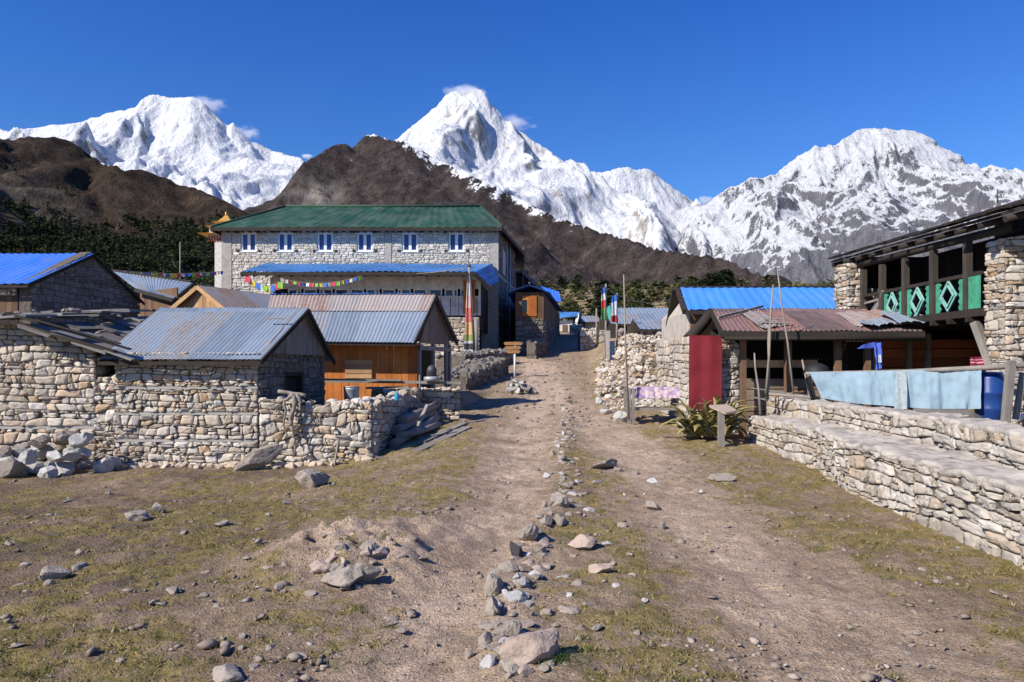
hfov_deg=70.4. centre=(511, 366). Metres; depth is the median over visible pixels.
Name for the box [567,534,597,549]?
rock
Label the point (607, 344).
stone post
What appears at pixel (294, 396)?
bleached root
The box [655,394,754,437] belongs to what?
agave
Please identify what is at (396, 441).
old log
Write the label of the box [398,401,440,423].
old log
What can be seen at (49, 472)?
boulder
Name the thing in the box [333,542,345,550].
stone
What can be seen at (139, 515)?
rock
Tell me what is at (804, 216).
rocky snow mountain
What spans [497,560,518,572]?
rock
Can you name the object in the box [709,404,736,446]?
slab table
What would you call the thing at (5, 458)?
boulder
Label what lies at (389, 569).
stone
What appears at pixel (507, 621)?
stone
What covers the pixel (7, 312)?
roof stone
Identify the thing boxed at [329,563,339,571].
stone
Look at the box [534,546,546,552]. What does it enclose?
stone
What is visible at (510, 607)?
stone
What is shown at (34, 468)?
boulder
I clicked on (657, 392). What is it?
bench blanket
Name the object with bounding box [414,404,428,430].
leaning stake
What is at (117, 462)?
boulder
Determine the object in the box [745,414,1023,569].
stone wall
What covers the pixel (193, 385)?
stone shed
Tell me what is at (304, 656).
stone
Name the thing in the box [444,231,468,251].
window
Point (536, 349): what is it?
street bend wall
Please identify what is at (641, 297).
juniper wood
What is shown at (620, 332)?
boulder
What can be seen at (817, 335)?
rusty roofed house
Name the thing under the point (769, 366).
leaning pole
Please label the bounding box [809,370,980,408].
blue sheet
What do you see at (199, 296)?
gable hut
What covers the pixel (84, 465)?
footing stone
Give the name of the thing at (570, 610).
stone
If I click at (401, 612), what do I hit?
turf
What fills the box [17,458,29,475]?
boulder
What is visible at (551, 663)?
stone
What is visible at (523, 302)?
window
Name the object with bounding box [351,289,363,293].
window
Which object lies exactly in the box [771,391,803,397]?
loose plank
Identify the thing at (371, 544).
stone
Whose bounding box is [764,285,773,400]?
leaning pole
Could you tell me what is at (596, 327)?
grey post
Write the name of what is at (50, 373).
stone hut
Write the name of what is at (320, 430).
yard wall
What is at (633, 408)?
bench
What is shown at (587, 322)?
stone hut
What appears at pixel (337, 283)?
prayer flag string
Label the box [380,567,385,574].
stone
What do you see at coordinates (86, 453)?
boulder
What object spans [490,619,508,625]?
stone
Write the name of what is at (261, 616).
stone
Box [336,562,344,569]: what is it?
stone
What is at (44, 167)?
wooded hill
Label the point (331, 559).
stone
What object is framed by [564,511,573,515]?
stone
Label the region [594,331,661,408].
rubble bank
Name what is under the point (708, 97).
sky
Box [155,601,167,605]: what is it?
stone
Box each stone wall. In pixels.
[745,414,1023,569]
[766,396,1023,469]
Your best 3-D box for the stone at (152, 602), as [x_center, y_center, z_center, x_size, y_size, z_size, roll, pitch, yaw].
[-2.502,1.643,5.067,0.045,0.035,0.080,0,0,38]
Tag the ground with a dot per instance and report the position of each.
(808, 615)
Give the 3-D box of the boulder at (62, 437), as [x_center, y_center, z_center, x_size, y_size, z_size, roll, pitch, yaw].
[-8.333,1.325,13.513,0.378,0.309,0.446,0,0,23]
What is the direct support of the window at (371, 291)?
in the lodge
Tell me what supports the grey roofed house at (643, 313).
on the ground
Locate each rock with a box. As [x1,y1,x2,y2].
[38,565,72,579]
[71,562,87,571]
[124,510,149,521]
[151,501,166,512]
[212,663,244,681]
[213,519,229,526]
[294,468,330,487]
[309,559,331,572]
[320,566,363,587]
[354,562,381,581]
[370,545,388,556]
[464,648,472,659]
[478,631,491,645]
[479,653,494,668]
[484,596,499,616]
[485,573,503,596]
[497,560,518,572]
[499,627,558,663]
[503,590,528,602]
[505,621,521,636]
[509,541,523,556]
[515,577,525,587]
[517,523,538,540]
[539,515,551,525]
[549,491,570,506]
[553,513,566,525]
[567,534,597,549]
[571,579,585,585]
[588,563,612,572]
[589,459,617,468]
[595,397,603,404]
[599,409,612,414]
[613,411,626,421]
[645,500,659,510]
[660,522,665,529]
[708,473,736,481]
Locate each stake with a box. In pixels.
[333,439,339,464]
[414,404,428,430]
[801,360,807,390]
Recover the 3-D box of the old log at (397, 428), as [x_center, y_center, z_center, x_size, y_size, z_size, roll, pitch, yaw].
[-2.188,1.241,16.600,0.220,0.419,2.858,0,0,10]
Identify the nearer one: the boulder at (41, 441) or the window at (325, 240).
the boulder at (41, 441)
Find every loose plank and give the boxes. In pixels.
[751,387,802,394]
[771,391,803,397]
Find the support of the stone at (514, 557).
on the ground
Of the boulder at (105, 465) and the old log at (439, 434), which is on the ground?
the boulder at (105, 465)
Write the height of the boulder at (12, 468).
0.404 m
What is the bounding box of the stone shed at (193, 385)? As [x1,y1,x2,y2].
[97,307,335,466]
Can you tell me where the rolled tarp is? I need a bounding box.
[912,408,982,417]
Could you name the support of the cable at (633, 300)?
hanging from the flagpole at (604, 305)
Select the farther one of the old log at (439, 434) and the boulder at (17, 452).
the old log at (439, 434)
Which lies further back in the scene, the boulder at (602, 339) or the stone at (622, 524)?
the boulder at (602, 339)
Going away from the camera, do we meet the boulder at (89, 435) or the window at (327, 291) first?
the boulder at (89, 435)
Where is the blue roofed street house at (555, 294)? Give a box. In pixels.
[541,286,560,301]
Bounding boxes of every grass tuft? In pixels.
[313,656,386,674]
[501,644,607,667]
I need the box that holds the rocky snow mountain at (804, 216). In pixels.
[662,128,1023,285]
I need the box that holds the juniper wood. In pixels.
[515,274,772,320]
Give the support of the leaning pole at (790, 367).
on the loose plank at (796, 392)
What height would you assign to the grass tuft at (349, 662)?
0.046 m
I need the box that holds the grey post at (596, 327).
[596,309,596,346]
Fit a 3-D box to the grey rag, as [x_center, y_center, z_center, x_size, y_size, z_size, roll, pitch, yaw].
[7.105,0.433,13.258,0.244,0.692,0.167,0,0,16]
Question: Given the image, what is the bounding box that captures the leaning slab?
[233,444,283,471]
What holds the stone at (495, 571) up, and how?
on the ground
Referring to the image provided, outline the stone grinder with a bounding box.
[424,365,439,380]
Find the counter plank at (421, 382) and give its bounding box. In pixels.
[325,380,461,383]
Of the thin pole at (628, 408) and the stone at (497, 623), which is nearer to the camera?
the stone at (497, 623)
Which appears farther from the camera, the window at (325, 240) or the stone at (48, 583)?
the window at (325, 240)
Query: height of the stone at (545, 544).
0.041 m
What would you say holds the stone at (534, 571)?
on the ground
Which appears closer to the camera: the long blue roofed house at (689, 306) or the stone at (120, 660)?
the stone at (120, 660)
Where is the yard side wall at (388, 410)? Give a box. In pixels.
[351,387,421,457]
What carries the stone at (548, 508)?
on the ground
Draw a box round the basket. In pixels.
[803,363,829,372]
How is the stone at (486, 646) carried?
on the ground
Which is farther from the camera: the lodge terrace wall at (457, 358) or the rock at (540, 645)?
the lodge terrace wall at (457, 358)
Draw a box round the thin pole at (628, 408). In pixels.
[623,274,629,419]
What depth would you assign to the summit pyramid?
6637.61 m
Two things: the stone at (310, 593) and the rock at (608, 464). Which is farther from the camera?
the rock at (608, 464)
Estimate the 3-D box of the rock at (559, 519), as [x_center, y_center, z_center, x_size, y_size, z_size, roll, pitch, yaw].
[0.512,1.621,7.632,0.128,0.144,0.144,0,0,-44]
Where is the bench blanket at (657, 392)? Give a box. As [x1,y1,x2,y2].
[623,386,679,397]
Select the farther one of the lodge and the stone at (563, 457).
the lodge
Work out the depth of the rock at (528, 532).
6.71 m
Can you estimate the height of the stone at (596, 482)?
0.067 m
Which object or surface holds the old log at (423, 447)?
on the ground
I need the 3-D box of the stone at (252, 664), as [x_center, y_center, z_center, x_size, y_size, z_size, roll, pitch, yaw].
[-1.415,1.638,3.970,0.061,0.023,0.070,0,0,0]
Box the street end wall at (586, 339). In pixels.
[578,328,604,349]
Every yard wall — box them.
[257,395,372,465]
[371,386,461,418]
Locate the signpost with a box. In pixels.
[504,342,522,376]
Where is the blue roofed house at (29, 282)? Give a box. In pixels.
[0,252,144,340]
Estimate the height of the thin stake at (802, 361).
0.848 m
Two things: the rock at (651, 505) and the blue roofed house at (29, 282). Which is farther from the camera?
the blue roofed house at (29, 282)
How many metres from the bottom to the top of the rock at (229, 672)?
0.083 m
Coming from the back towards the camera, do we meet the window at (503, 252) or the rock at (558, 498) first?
the window at (503, 252)
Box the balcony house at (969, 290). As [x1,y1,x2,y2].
[827,189,1023,425]
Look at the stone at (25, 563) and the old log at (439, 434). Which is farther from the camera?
the old log at (439, 434)
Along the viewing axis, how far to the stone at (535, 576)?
5.56 m
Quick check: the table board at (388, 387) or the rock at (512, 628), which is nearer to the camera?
the rock at (512, 628)
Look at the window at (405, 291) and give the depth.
40.30 m
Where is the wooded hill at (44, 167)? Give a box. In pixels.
[0,136,250,272]
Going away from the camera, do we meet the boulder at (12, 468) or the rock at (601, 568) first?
the rock at (601, 568)
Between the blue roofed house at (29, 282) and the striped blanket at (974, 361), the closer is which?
the striped blanket at (974, 361)
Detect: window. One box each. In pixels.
[236,231,260,251]
[273,231,297,251]
[288,289,300,293]
[304,289,316,293]
[313,232,336,251]
[319,289,332,293]
[335,289,347,293]
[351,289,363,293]
[352,231,376,251]
[366,289,379,293]
[382,289,394,293]
[398,231,421,251]
[398,289,410,293]
[413,289,425,293]
[429,289,441,295]
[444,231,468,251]
[445,289,457,295]
[502,249,504,275]
[521,300,526,311]
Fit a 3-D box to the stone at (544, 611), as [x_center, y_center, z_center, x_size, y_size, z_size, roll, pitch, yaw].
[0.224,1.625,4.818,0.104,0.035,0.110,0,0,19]
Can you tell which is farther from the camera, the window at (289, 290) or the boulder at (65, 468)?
the window at (289, 290)
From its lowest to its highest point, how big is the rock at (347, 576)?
0.182 m
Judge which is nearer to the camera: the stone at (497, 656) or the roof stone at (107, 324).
the stone at (497, 656)
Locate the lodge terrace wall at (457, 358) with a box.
[436,348,513,371]
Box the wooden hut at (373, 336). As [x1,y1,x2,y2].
[268,293,458,400]
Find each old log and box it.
[389,414,439,446]
[391,409,436,435]
[396,422,440,438]
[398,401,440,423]
[410,426,471,450]
[418,422,467,442]
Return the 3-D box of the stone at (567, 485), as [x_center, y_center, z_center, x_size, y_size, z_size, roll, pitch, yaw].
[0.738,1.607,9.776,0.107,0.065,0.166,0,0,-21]
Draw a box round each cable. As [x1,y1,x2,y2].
[416,266,474,273]
[602,284,669,302]
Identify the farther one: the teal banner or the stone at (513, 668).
the teal banner
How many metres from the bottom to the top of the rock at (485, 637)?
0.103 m
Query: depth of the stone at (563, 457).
12.11 m
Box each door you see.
[286,377,296,396]
[463,280,474,313]
[562,325,567,331]
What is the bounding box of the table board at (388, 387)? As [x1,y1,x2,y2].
[325,379,409,388]
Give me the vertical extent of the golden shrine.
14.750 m
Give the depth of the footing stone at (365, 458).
13.51 m
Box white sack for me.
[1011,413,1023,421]
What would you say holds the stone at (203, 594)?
on the ground
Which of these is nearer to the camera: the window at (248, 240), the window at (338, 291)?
the window at (338, 291)
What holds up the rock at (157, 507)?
on the ground
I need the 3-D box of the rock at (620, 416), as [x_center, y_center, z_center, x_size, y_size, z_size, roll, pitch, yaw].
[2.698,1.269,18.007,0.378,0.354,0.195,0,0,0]
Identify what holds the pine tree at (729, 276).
on the ground
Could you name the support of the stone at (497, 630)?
on the ground
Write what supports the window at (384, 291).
in the lodge
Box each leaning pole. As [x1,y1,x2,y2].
[754,353,761,413]
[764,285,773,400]
[767,324,769,398]
[777,268,794,393]
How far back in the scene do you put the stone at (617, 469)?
11.37 m
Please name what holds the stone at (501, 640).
on the ground
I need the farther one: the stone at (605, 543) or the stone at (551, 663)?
the stone at (605, 543)
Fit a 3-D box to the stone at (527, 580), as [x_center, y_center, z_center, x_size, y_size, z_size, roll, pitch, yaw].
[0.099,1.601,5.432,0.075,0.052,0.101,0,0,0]
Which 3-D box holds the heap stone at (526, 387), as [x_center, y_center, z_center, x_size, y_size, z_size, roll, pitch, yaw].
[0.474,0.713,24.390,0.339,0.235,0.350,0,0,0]
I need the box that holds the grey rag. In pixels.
[894,371,906,408]
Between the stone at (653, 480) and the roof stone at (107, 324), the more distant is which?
the roof stone at (107, 324)
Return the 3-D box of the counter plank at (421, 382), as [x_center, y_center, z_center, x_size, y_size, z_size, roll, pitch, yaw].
[-2.971,0.388,18.300,3.402,0.103,0.350,0,0,0]
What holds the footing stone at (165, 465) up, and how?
on the ground
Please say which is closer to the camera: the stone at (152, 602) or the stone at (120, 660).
the stone at (120, 660)
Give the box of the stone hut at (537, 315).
[507,285,562,354]
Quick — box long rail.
[769,392,835,400]
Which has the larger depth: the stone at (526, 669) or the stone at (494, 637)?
the stone at (494, 637)
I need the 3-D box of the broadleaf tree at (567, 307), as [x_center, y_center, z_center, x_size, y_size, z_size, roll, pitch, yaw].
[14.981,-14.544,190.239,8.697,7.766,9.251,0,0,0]
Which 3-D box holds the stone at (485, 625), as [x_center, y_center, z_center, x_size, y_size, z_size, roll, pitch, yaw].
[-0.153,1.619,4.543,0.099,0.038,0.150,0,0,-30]
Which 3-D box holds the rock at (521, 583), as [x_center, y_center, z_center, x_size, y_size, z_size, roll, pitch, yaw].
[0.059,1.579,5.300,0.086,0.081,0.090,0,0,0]
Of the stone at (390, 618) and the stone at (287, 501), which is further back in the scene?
the stone at (287, 501)
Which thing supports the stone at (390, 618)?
on the ground
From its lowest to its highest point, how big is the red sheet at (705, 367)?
1.651 m
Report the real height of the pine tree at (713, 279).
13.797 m
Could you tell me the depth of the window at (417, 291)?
40.30 m
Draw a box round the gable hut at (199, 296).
[170,284,270,307]
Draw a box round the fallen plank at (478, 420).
[468,418,488,422]
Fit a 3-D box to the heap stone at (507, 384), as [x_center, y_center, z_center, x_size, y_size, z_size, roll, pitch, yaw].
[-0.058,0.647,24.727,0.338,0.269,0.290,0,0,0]
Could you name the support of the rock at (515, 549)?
on the ground
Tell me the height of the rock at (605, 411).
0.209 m
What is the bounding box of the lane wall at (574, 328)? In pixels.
[569,324,597,333]
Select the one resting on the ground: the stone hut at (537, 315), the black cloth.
the stone hut at (537, 315)
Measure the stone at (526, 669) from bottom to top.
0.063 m
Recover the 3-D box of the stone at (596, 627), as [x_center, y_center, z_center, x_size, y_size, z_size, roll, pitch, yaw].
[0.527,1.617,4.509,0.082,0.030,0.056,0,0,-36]
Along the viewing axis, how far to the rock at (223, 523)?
7.68 m
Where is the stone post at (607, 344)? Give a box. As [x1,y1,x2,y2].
[606,331,609,366]
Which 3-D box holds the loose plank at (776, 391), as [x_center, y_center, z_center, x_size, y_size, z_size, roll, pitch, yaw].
[5.458,0.515,14.850,1.107,0.178,0.060,0,0,5]
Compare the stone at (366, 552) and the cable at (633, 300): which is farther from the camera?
the cable at (633, 300)
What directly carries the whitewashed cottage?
on the ground
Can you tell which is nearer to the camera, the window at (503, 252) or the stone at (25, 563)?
the stone at (25, 563)
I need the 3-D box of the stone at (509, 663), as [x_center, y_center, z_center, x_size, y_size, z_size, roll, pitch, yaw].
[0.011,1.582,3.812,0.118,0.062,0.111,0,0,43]
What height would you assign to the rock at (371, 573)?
0.176 m
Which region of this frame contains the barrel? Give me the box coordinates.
[974,372,1003,419]
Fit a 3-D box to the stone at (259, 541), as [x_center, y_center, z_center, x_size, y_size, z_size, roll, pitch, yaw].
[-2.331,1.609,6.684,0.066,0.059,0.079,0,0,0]
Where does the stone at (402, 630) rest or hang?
on the ground
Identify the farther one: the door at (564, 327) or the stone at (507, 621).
the door at (564, 327)
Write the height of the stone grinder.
0.400 m
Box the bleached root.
[278,389,305,452]
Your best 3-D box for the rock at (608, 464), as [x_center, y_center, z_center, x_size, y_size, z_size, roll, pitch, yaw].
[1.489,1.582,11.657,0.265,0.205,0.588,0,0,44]
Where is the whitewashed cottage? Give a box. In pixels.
[559,312,579,331]
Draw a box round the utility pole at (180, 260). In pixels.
[180,242,180,297]
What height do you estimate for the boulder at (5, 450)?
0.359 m
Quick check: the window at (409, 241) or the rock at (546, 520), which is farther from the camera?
the window at (409, 241)
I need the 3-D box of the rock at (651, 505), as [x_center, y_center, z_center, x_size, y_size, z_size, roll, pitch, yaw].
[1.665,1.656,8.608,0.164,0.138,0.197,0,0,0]
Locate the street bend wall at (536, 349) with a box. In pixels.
[527,339,548,358]
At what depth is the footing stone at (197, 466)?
13.54 m
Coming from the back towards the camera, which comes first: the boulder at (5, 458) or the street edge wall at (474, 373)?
the street edge wall at (474, 373)
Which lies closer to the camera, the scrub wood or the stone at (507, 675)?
the stone at (507, 675)
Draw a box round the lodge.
[210,205,524,359]
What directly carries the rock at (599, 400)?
on the ground
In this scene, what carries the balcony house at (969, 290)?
on the ground
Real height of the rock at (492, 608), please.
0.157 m
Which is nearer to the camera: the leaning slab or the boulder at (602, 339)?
the leaning slab
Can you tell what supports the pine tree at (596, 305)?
on the ground
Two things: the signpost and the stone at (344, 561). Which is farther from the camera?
the signpost
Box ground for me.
[0,289,1023,681]
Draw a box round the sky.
[0,0,1023,204]
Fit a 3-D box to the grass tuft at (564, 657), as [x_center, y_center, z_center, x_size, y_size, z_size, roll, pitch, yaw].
[0.224,1.570,3.925,0.596,0.095,0.294,0,0,0]
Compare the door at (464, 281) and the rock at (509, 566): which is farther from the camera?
the door at (464, 281)
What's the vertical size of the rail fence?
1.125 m
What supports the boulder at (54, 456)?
on the boulder at (65, 468)
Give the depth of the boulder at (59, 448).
13.59 m
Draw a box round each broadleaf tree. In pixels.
[558,297,585,320]
[618,295,644,307]
[674,277,697,287]
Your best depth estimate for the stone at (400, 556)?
5.83 m
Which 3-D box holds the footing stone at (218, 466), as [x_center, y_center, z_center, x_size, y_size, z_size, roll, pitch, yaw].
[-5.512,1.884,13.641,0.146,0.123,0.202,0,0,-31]
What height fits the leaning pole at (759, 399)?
1.239 m
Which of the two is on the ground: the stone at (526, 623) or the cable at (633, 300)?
the stone at (526, 623)
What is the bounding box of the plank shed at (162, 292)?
[112,270,194,315]
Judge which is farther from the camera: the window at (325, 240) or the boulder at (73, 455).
the window at (325, 240)
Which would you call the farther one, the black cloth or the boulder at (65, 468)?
the black cloth
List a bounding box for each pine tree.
[589,301,600,323]
[695,280,705,285]
[698,271,726,285]
[719,269,740,285]
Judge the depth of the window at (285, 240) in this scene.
45.04 m
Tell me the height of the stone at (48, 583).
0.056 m
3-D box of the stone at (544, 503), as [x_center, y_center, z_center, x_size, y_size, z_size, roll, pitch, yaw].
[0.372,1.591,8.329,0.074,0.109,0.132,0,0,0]
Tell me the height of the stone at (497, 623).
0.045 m
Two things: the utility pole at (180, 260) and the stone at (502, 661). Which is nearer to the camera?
the stone at (502, 661)
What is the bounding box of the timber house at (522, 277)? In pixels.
[513,245,545,289]
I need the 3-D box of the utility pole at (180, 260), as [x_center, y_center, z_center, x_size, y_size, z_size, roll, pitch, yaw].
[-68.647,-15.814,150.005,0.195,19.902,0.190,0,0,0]
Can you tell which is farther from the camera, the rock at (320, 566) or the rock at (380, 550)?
the rock at (380, 550)
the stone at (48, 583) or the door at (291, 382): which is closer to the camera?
the stone at (48, 583)
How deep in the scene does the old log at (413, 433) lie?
15.65 m
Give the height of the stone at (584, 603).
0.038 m
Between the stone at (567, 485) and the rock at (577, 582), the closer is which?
the rock at (577, 582)
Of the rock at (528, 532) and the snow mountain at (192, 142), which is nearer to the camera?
the rock at (528, 532)
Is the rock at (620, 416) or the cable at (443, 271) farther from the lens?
the cable at (443, 271)
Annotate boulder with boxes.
[0,445,11,457]
[0,456,16,460]
[0,458,24,478]
[12,448,28,457]
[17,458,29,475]
[18,449,39,464]
[23,461,47,474]
[28,434,50,447]
[37,445,54,457]
[37,466,58,477]
[45,445,66,457]
[46,450,64,462]
[48,461,74,475]
[54,430,76,445]
[62,448,81,460]
[68,434,89,447]
[80,432,93,440]
[80,448,91,458]
[93,457,113,472]
[108,456,120,468]
[599,336,604,342]
[618,328,623,336]
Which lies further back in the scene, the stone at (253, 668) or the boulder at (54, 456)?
the boulder at (54, 456)
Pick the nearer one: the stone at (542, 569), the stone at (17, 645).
the stone at (17, 645)
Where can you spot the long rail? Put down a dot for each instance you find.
(792, 395)
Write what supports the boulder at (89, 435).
on the boulder at (76, 441)
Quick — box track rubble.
[462,338,658,427]
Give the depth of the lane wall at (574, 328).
61.85 m
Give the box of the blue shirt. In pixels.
[857,342,881,369]
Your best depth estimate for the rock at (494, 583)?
5.19 m
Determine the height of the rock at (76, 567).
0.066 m
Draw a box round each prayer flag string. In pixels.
[111,269,222,277]
[245,276,282,292]
[281,275,361,286]
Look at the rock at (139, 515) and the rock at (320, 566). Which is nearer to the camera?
the rock at (320, 566)
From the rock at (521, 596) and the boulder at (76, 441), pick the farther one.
the boulder at (76, 441)
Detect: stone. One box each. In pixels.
[1,311,13,314]
[4,541,12,545]
[9,643,25,647]
[19,562,31,565]
[43,579,54,586]
[80,462,88,467]
[95,330,106,333]
[101,322,113,325]
[115,657,127,662]
[149,599,159,604]
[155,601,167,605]
[160,462,169,468]
[166,586,178,593]
[193,464,201,468]
[196,592,207,597]
[215,464,223,468]
[239,632,245,638]
[241,597,252,602]
[248,662,258,667]
[249,666,258,670]
[255,538,262,543]
[259,613,266,618]
[262,565,274,568]
[274,583,283,589]
[283,500,290,503]
[285,463,295,468]
[294,461,303,467]
[298,652,307,658]
[305,590,315,596]
[325,554,337,562]
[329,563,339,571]
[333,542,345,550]
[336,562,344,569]
[341,557,347,564]
[359,540,377,549]
[360,546,370,555]
[361,456,371,460]
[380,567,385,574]
[383,616,397,621]
[386,567,400,570]
[387,621,398,625]
[395,627,407,632]
[396,554,406,558]
[418,555,428,559]
[478,621,493,630]
[480,643,495,650]
[488,568,500,573]
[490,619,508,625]
[491,635,504,641]
[492,627,504,634]
[494,620,502,627]
[494,654,499,661]
[498,619,518,626]
[498,659,513,665]
[499,637,507,643]
[503,661,522,671]
[504,672,512,678]
[505,382,514,387]
[506,387,512,393]
[507,605,515,609]
[508,611,516,616]
[508,663,518,674]
[510,556,521,559]
[512,573,521,579]
[518,664,534,676]
[519,619,534,627]
[520,576,529,583]
[521,384,530,390]
[523,600,533,608]
[528,569,542,577]
[528,573,539,579]
[534,514,542,518]
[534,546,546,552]
[538,566,546,571]
[538,663,548,672]
[540,608,551,614]
[540,658,554,666]
[541,500,547,508]
[541,542,549,546]
[542,506,553,510]
[552,622,560,627]
[558,454,566,460]
[558,605,579,614]
[562,483,571,488]
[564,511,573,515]
[582,601,591,605]
[583,507,595,511]
[591,624,602,630]
[592,480,602,483]
[602,541,612,545]
[612,583,620,586]
[614,467,621,471]
[617,522,627,527]
[633,630,639,635]
[646,477,659,483]
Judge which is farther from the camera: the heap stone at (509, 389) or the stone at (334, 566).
the heap stone at (509, 389)
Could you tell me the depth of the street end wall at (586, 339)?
46.03 m
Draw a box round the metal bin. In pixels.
[344,386,359,399]
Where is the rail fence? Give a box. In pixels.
[805,360,1023,422]
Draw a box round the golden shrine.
[199,211,231,287]
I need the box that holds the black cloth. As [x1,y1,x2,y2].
[805,375,816,399]
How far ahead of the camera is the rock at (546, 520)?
7.52 m
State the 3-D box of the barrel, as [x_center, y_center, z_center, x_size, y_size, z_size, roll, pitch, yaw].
[8.532,0.549,12.950,0.496,0.912,0.496,0,0,0]
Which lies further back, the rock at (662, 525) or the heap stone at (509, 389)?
the heap stone at (509, 389)
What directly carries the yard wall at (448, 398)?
on the ground
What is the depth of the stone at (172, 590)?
5.27 m
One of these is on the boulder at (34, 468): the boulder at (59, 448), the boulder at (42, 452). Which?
the boulder at (42, 452)
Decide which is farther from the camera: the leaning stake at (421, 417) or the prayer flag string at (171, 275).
the prayer flag string at (171, 275)
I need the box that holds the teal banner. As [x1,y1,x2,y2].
[607,304,611,318]
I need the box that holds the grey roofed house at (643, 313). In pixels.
[596,307,667,337]
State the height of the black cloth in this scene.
0.541 m
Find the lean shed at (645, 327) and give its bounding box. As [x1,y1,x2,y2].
[626,319,661,339]
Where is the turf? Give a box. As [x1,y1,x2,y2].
[0,448,1023,681]
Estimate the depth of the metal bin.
15.36 m
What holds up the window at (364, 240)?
in the lodge
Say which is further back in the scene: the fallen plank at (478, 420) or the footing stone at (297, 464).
the fallen plank at (478, 420)
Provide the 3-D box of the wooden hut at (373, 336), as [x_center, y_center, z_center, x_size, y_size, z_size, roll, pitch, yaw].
[-4.289,-0.506,20.659,5.357,3.213,3.495,0,0,0]
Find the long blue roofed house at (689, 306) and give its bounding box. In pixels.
[662,286,835,340]
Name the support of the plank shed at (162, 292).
on the ground
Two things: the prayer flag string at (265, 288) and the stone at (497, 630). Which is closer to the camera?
the stone at (497, 630)
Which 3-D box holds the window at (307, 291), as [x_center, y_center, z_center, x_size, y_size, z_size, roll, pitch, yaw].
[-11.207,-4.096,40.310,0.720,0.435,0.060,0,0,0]
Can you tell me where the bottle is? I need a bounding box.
[394,391,398,400]
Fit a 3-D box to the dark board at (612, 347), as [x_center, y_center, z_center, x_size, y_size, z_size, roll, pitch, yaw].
[4.141,-0.546,29.975,0.210,1.026,0.050,0,0,0]
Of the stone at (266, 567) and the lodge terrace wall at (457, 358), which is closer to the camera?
the stone at (266, 567)
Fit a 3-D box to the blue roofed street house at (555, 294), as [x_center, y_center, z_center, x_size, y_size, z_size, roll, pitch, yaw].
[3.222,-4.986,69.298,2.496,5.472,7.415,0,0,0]
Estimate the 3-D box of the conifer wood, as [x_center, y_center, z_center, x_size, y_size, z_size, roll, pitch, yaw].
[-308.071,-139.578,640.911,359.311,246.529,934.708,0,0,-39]
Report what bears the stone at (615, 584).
on the ground
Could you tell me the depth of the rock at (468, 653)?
4.08 m
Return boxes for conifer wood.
[0,168,234,312]
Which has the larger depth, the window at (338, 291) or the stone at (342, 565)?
the window at (338, 291)
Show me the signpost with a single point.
(514, 347)
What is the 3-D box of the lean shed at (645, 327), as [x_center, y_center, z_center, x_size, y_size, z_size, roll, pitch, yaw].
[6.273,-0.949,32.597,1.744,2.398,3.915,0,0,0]
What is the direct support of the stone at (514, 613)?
on the ground
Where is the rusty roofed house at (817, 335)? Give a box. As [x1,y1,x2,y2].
[655,305,985,436]
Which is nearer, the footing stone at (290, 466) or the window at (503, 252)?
the footing stone at (290, 466)
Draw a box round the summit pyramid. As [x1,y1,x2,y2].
[397,88,701,251]
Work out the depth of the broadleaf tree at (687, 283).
318.13 m
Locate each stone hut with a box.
[0,308,156,465]
[507,285,562,354]
[577,316,598,328]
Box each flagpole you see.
[464,259,478,351]
[601,284,606,361]
[611,293,617,349]
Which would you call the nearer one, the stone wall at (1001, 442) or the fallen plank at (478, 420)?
the stone wall at (1001, 442)
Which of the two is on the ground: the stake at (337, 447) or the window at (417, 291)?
the stake at (337, 447)
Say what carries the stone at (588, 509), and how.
on the ground
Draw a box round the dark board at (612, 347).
[610,341,614,362]
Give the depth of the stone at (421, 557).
5.99 m
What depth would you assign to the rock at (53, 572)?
5.60 m
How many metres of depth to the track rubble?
23.28 m
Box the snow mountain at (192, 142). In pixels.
[0,94,304,209]
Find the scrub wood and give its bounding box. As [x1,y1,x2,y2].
[538,278,835,324]
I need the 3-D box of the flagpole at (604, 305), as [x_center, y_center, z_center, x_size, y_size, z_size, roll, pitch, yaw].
[4.058,-1.727,31.961,0.296,3.850,0.122,0,0,-22]
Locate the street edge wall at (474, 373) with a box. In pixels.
[435,356,508,389]
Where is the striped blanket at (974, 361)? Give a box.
[970,357,984,365]
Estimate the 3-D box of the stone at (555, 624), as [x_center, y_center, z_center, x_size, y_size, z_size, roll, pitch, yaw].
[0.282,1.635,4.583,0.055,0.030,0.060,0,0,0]
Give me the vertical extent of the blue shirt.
0.566 m
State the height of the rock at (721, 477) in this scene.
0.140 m
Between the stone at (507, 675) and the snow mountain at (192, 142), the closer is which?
the stone at (507, 675)
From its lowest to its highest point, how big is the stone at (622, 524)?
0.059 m
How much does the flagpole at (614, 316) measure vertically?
2.918 m
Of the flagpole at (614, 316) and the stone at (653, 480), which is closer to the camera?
the stone at (653, 480)
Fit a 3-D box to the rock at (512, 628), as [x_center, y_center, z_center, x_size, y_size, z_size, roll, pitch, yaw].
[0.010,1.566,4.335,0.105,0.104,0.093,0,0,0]
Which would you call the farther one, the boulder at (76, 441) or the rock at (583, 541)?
the boulder at (76, 441)
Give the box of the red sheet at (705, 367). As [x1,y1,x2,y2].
[689,335,721,409]
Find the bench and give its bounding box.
[624,387,680,423]
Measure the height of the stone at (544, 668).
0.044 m
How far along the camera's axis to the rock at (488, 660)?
3.84 m
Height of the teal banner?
0.726 m
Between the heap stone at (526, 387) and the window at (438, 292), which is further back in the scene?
the window at (438, 292)
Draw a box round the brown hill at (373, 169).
[244,134,795,288]
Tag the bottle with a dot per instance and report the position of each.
(396, 396)

